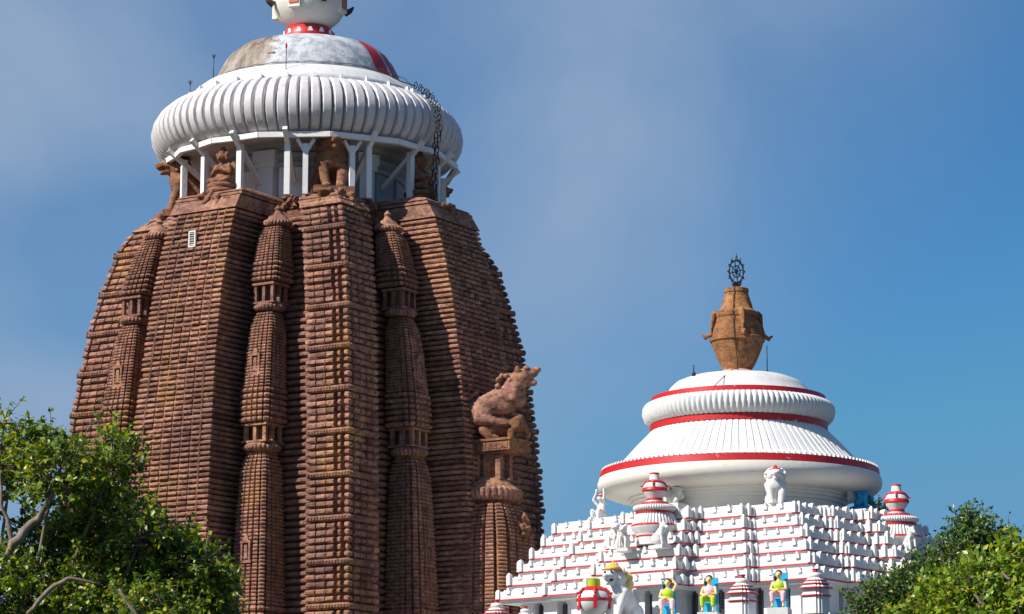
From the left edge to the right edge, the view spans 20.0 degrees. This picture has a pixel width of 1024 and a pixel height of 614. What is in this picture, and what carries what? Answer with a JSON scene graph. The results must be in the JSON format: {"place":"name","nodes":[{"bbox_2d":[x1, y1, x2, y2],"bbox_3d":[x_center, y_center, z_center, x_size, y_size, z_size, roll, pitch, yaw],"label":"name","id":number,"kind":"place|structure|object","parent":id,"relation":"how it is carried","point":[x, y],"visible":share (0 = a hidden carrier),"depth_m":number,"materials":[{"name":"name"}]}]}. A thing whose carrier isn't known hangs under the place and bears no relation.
{"place":"outdoors","nodes":[
{"label":"outdoors","id":0,"kind":"place"},
{"bbox_2d":[0,0,1023,603],"label":"sky","id":1,"kind":"structure","parent":0,"point":[861,162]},
{"bbox_2d":[799,568,832,613],"bbox_3d":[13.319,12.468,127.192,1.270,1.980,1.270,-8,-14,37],"label":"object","id":2,"kind":"structure","parent":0,"point":[815,588],"depth_m":126.77,"materials":[{"name":"white paint"}]},
{"label":"ground","id":3,"kind":"structure","parent":0,"visible":0},
{"bbox_2d":[0,396,249,613],"bbox_3d":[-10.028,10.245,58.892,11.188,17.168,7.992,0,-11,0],"label":"broadleaf tree","id":4,"kind":"object","parent":3,"relation":"on","point":[75,574],"visible":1,"depth_m":59.58,"materials":[{"name":"green plant"}]},
{"bbox_2d":[63,0,545,613],"bbox_3d":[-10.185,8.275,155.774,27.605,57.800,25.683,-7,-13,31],"label":"stone tower","id":5,"kind":"structure","parent":3,"relation":"on","point":[293,380],"depth_m":148.49,"materials":[{"name":"red stone"}]},
{"bbox_2d":[155,156,212,216],"bbox_3d":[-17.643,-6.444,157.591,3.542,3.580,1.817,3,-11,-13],"label":"lion statue","id":6,"kind":"object","parent":5,"relation":"on","point":[172,170],"visible":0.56,"depth_m":157.02,"materials":[{"name":"stone"}]},
{"bbox_2d":[188,230,196,247],"bbox_3d":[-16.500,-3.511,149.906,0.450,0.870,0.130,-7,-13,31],"label":"vent window","id":7,"kind":"structure","parent":5,"relation":"in","point":[192,237],"depth_m":149.90,"materials":[{"name":"grey stone"}]},
{"bbox_2d":[206,146,235,192],"bbox_3d":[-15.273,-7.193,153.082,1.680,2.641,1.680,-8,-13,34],"label":"seated statue","id":8,"kind":"object","parent":5,"relation":"on","point":[222,180],"visible":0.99,"depth_m":152.69,"materials":[{"name":"stone"}]},
{"bbox_2d":[162,126,460,202],"bbox_3d":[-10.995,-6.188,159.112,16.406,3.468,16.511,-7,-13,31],"label":"timber prop frame","id":9,"kind":"object","parent":5,"relation":"on","point":[365,160],"visible":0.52,"depth_m":153.05,"materials":[{"name":"white wood"}]},
{"bbox_2d":[226,60,412,87],"bbox_3d":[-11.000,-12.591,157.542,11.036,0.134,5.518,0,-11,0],"label":"conductor wire","id":10,"kind":"object","parent":5,"relation":"on","point":[318,61],"visible":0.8,"depth_m":155.46,"materials":[{"name":"black metal"}]},
{"bbox_2d":[309,135,354,192],"bbox_3d":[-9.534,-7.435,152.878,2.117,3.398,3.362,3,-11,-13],"label":"lion statue","id":11,"kind":"object","parent":5,"relation":"on","point":[331,158],"visible":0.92,"depth_m":152.10,"materials":[{"name":"stone"}]},
{"bbox_2d":[404,151,437,201],"bbox_3d":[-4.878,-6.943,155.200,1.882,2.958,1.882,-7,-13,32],"label":"seated statue","id":12,"kind":"object","parent":5,"relation":"on","point":[422,180],"visible":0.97,"depth_m":154.76,"materials":[{"name":"stone"}]},
{"bbox_2d":[414,82,441,200],"bbox_3d":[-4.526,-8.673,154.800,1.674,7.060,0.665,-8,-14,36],"label":"iron chain","id":13,"kind":"object","parent":5,"relation":"hanging from","point":[437,146],"visible":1,"depth_m":154.43,"materials":[{"name":"black metal"}]},
{"bbox_2d":[364,66,415,86],"bbox_3d":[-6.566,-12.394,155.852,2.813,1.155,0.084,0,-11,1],"label":"steel cable","id":14,"kind":"object","parent":13,"relation":"attached to","point":[389,75],"visible":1,"depth_m":155.84,"materials":[{"name":"metal"}]},
{"bbox_2d":[429,184,452,197],"bbox_3d":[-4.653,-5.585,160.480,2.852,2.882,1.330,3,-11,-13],"label":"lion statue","id":15,"kind":"object","parent":5,"relation":"on","point":[449,191],"visible":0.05,"depth_m":160.76,"materials":[{"name":"stone"}]},
{"bbox_2d":[470,366,540,439],"bbox_3d":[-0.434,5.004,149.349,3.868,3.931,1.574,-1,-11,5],"label":"lion on elephant statue","id":16,"kind":"object","parent":5,"relation":"on","point":[506,396],"visible":1,"depth_m":148.84,"materials":[{"name":"red stone"}]},
{"bbox_2d":[495,252,940,613],"bbox_3d":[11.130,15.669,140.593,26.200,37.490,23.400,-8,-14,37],"label":"white temple hall","id":17,"kind":"structure","parent":3,"relation":"on","point":[716,445],"depth_m":136.85,"materials":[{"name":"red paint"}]},
{"bbox_2d":[484,599,509,613],"bbox_3d":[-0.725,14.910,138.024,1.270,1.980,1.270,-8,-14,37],"label":"striped pavilion","id":18,"kind":"structure","parent":17,"relation":"on","point":[496,607],"depth_m":137.88,"materials":[{"name":"red paint"}]},
{"bbox_2d":[519,606,530,613],"bbox_3d":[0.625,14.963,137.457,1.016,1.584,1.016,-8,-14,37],"label":"striped pavilion","id":19,"kind":"structure","parent":17,"relation":"on","point":[524,610],"depth_m":137.39,"materials":[{"name":"red paint"}]},
{"bbox_2d":[575,578,612,613],"bbox_3d":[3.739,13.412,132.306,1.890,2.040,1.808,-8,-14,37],"label":"banded pot","id":20,"kind":"object","parent":17,"relation":"on","point":[593,596],"visible":1,"depth_m":131.78,"materials":[{"name":"white paint"}]},
{"bbox_2d":[590,489,606,518],"bbox_3d":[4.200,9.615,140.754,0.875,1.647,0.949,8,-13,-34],"label":"seated statue","id":21,"kind":"object","parent":17,"relation":"on","point":[599,512],"visible":0.93,"depth_m":140.67,"materials":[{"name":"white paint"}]},
{"bbox_2d":[609,522,622,549],"bbox_3d":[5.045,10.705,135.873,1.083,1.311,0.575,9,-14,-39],"label":"animal statue","id":22,"kind":"object","parent":17,"relation":"on","point":[615,528],"visible":0.56,"depth_m":135.67,"materials":[{"name":"white stone"}]},
{"bbox_2d":[602,560,643,613],"bbox_3d":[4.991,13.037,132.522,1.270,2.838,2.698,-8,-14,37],"label":"lion statue","id":23,"kind":"object","parent":17,"relation":"on","point":[619,582],"visible":1,"depth_m":132.00,"materials":[{"name":"white stone"}]},
{"bbox_2d":[616,524,632,552],"bbox_3d":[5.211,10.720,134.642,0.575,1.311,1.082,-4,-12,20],"label":"animal statue","id":24,"kind":"object","parent":17,"relation":"on","point":[624,541],"visible":1,"depth_m":134.41,"materials":[{"name":"white stone"}]},
{"bbox_2d":[631,472,676,545],"bbox_3d":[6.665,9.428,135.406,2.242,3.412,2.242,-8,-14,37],"label":"miniature shrine","id":25,"kind":"object","parent":17,"relation":"on","point":[652,510],"visible":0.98,"depth_m":134.65,"materials":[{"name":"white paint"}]},
{"bbox_2d":[648,520,670,549],"bbox_3d":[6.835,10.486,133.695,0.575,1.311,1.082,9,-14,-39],"label":"animal statue","id":26,"kind":"object","parent":17,"relation":"on","point":[659,534],"visible":1,"depth_m":133.52,"materials":[{"name":"white stone"}]},
{"bbox_2d":[659,577,676,613],"bbox_3d":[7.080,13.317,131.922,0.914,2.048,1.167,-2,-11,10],"label":"painted statue","id":27,"kind":"object","parent":17,"relation":"on","point":[667,599],"visible":1,"depth_m":131.78,"materials":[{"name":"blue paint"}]},
{"bbox_2d":[664,486,688,507],"bbox_3d":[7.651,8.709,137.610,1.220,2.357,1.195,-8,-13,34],"label":"seated statue","id":28,"kind":"object","parent":17,"relation":"on","point":[675,494],"visible":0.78,"depth_m":137.25,"materials":[{"name":"grey stone"}]},
{"bbox_2d":[697,575,720,613],"bbox_3d":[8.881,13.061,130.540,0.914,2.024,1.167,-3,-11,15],"label":"painted statue","id":29,"kind":"object","parent":17,"relation":"on","point":[709,600],"visible":1,"depth_m":130.39,"materials":[{"name":"multicoloured paint"}]},
{"bbox_2d":[726,574,758,613],"bbox_3d":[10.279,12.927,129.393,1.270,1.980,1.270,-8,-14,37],"label":"striped pavilion","id":30,"kind":"structure","parent":17,"relation":"on","point":[742,592],"depth_m":129.02,"materials":[{"name":"white paint"}]},
{"bbox_2d":[764,465,786,504],"bbox_3d":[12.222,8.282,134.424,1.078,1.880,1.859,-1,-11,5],"label":"lion statue","id":31,"kind":"object","parent":17,"relation":"on","point":[775,484],"visible":0.98,"depth_m":134.00,"materials":[{"name":"white paint"}]},
{"bbox_2d":[767,570,791,613],"bbox_3d":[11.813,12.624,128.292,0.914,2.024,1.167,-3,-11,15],"label":"painted statue","id":32,"kind":"object","parent":17,"relation":"on","point":[778,595],"visible":1,"depth_m":128.10,"materials":[{"name":"multicoloured paint"}]},
{"bbox_2d":[847,490,873,509],"bbox_3d":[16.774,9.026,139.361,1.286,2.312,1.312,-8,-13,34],"label":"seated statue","id":33,"kind":"object","parent":17,"relation":"on","point":[861,498],"visible":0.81,"depth_m":139.01,"materials":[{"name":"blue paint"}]},
{"bbox_2d":[863,495,888,510],"bbox_3d":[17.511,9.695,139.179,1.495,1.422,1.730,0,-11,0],"label":"sapling","id":34,"kind":"object","parent":17,"relation":"on","point":[879,504],"visible":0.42,"depth_m":138.84,"materials":[{"name":"green plant"}]},
{"bbox_2d":[879,484,921,549],"bbox_3d":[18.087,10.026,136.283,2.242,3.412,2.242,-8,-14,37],"label":"miniature shrine","id":35,"kind":"object","parent":17,"relation":"on","point":[897,518],"visible":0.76,"depth_m":135.67,"materials":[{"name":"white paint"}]},
{"bbox_2d":[902,526,917,554],"bbox_3d":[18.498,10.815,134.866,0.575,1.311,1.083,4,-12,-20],"label":"animal statue","id":36,"kind":"object","parent":17,"relation":"on","point":[909,539],"visible":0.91,"depth_m":134.65,"materials":[{"name":"white stone"}]},
{"bbox_2d":[836,498,1023,613],"bbox_3d":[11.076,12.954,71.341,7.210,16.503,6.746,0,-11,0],"label":"broadleaf tree","id":37,"kind":"object","parent":3,"relation":"on","point":[968,528],"visible":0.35,"depth_m":71.77,"materials":[{"name":"green plant"}]},
{"bbox_2d":[875,525,1023,613],"bbox_3d":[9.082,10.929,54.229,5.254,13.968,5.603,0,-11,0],"label":"broadleaf tree","id":38,"kind":"object","parent":3,"relation":"on","point":[975,585],"visible":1,"depth_m":54.55,"materials":[{"name":"green plant"}]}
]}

